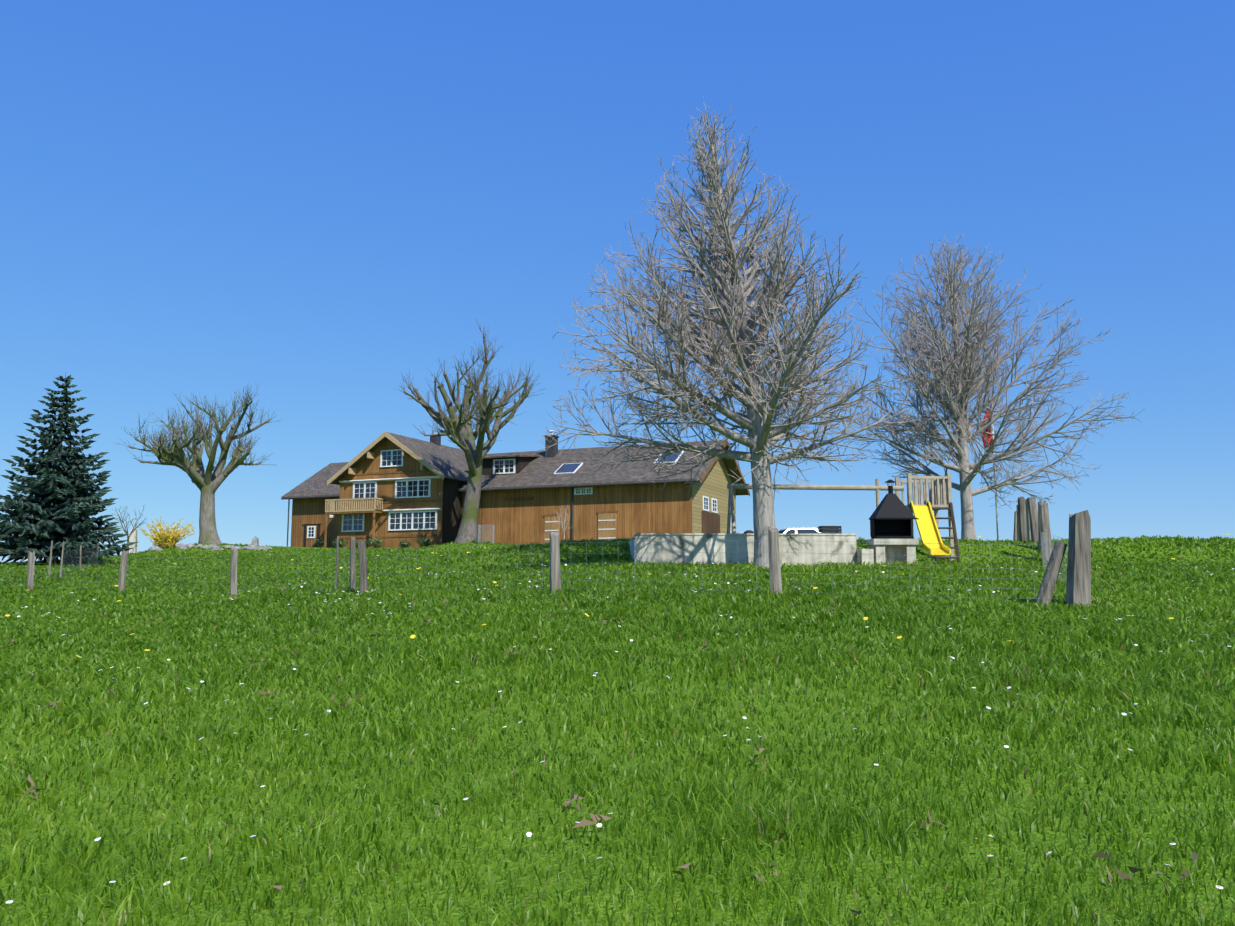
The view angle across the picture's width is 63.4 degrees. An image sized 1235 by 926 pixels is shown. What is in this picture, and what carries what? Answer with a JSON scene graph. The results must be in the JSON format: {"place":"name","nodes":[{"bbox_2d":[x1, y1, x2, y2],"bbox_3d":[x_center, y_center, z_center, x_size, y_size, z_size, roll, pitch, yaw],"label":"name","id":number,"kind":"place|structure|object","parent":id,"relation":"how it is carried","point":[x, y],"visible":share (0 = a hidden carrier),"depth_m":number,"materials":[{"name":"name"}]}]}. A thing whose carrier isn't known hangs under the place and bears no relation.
{"place":"outdoors","nodes":[
{"label":"outdoors","id":0,"kind":"place"},
{"bbox_2d":[0,534,1234,925],"bbox_3d":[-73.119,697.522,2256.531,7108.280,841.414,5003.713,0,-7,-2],"label":"ground","id":1,"kind":"structure","parent":0,"point":[972,850],"depth_m":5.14,"materials":[{"name":"green plant"}]},
{"bbox_2d":[0,373,137,563],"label":"spruce","id":2,"kind":"object","parent":1,"relation":"on","point":[65,518],"depth_m":43.77,"materials":[{"name":"green plant"}]},
{"bbox_2d":[110,505,148,553],"bbox_3d":[-27.882,3.847,56.980,2.180,3.056,2.075,2,-7,-19],"label":"fruit tree","id":3,"kind":"object","parent":1,"relation":"on","point":[133,529],"visible":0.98,"depth_m":56.97,"materials":[{"name":"grey plant"}]},
{"bbox_2d":[137,517,194,547],"bbox_3d":[-26.951,4.170,59.598,3.388,1.916,3.120,0,-7,-2],"label":"forsythia","id":4,"kind":"object","parent":1,"relation":"on","point":[161,530],"depth_m":59.22,"materials":[{"name":"yellow plant"}]},
{"bbox_2d":[115,387,279,544],"bbox_3d":[-25.439,0.377,61.663,8.291,10.268,8.600,-6,-9,42],"label":"pollard","id":5,"kind":"object","parent":1,"relation":"on","point":[208,483],"visible":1,"depth_m":61.06,"materials":[{"name":"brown plant"}]},
{"bbox_2d":[129,528,272,553],"bbox_3d":[-24.541,4.639,58.757,8.168,1.720,2.929,2,-7,-15],"label":"garden rock","id":6,"kind":"object","parent":1,"relation":"on","point":[254,545],"visible":0.83,"depth_m":58.85,"materials":[{"name":"stone"}]},
{"bbox_2d":[315,537,431,547],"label":"shrubs","id":7,"kind":"object","parent":1,"relation":"on","point":[378,542],"visible":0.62,"depth_m":70.72,"materials":[{"name":"green plant"}]},
{"bbox_2d":[397,318,545,542],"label":"pollard","id":8,"kind":"object","parent":1,"relation":"on","point":[453,425],"visible":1,"depth_m":65.63,"materials":[{"name":"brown plant"}]},
{"bbox_2d":[478,524,493,544],"bbox_3d":[-8.430,4.634,64.240,0.935,1.350,0.940,0,-7,-2],"label":"wire cage","id":9,"kind":"object","parent":1,"relation":"on","point":[485,538],"visible":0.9,"depth_m":64.31,"materials":[{"name":"grey metal"}]},
{"bbox_2d":[281,430,749,547],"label":"farmhouse","id":10,"kind":"object","parent":1,"relation":"on","point":[390,490],"visible":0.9,"depth_m":70.78,"materials":[{"name":"brown wood"}]},
{"bbox_2d":[3,497,1090,606],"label":"fence posts","id":11,"kind":"object","parent":1,"relation":"on","point":[1031,522],"visible":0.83,"depth_m":18.40,"materials":[{"name":"grey wood"}]},
{"bbox_2d":[555,507,570,538],"bbox_3d":[-3.449,3.945,63.206,1.270,2.692,1.714,0,-7,-2],"label":"sapling","id":12,"kind":"object","parent":1,"relation":"on","point":[564,520],"visible":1,"depth_m":63.40,"materials":[{"name":"grey plant"}]},
{"bbox_2d":[1,534,1233,925],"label":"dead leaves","id":13,"kind":"object","parent":1,"relation":"on","point":[685,866],"visible":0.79,"depth_m":5.94,"materials":[{"name":"white flower petal"},{"name":"yellow flower petal"},{"name":"green stem"}]},
{"bbox_2d":[539,95,922,567],"bbox_3d":[2.939,-3.676,27.168,10.235,13.434,10.682,0,-7,-2],"label":"tree","id":14,"kind":"object","parent":1,"relation":"on","point":[743,353],"visible":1,"depth_m":26.48,"materials":[{"name":"grey plant"}]},
{"bbox_2d":[629,533,856,566],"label":"concrete wall","id":15,"kind":"structure","parent":1,"relation":"on","point":[667,547],"depth_m":27.80,"materials":[{"name":"grey concrete"}]},
{"bbox_2d":[818,526,841,533],"bbox_3d":[6.273,2.018,29.546,0.600,0.300,0.400,0,-7,-2],"label":"plastic crate","id":16,"kind":"object","parent":15,"relation":"on","point":[829,530],"visible":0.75,"depth_m":29.36,"materials":[{"name":"black"}]},
{"bbox_2d":[778,528,819,532],"bbox_3d":[9.491,4.274,54.167,3.950,1.442,1.670,1,-7,-10],"label":"car","id":17,"kind":"object","parent":1,"relation":"on","point":[801,530],"visible":0.08,"depth_m":53.63,"materials":[{"name":"silver metal"}]},
{"bbox_2d":[727,473,960,563],"bbox_3d":[6.705,1.655,29.350,6.651,2.850,4.216,0,-7,-2],"label":"playground","id":18,"kind":"object","parent":1,"relation":"on","point":[940,498],"visible":0.85,"depth_m":29.96,"materials":[{"name":"brown wood"}]},
{"bbox_2d":[857,479,918,564],"bbox_3d":[7.467,1.665,27.712,1.570,2.450,0.920,0,-7,-2],"label":"barbecue","id":19,"kind":"object","parent":1,"relation":"on","point":[891,516],"visible":0.92,"depth_m":27.65,"materials":[{"name":"concrete"}]},
{"bbox_2d":[823,232,1141,541],"bbox_3d":[12.982,-2.591,36.745,10.340,11.569,10.707,0,-7,-2],"label":"tree","id":20,"kind":"object","parent":1,"relation":"on","point":[962,360],"visible":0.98,"depth_m":36.43,"materials":[{"name":"grey plant"}]},
{"bbox_2d":[981,408,998,539],"bbox_3d":[14.361,0.506,38.637,0.565,5.960,0.200,0,-7,-2],"label":"flagpole","id":21,"kind":"object","parent":1,"relation":"on","point":[989,436],"visible":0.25,"depth_m":38.77,"materials":[{"name":"white metal"}]},
{"bbox_2d":[0,0,1234,562],"label":"sky","id":22,"kind":"structure","parent":0,"point":[311,206],"materials":[{"name":"blue"}]}
]}

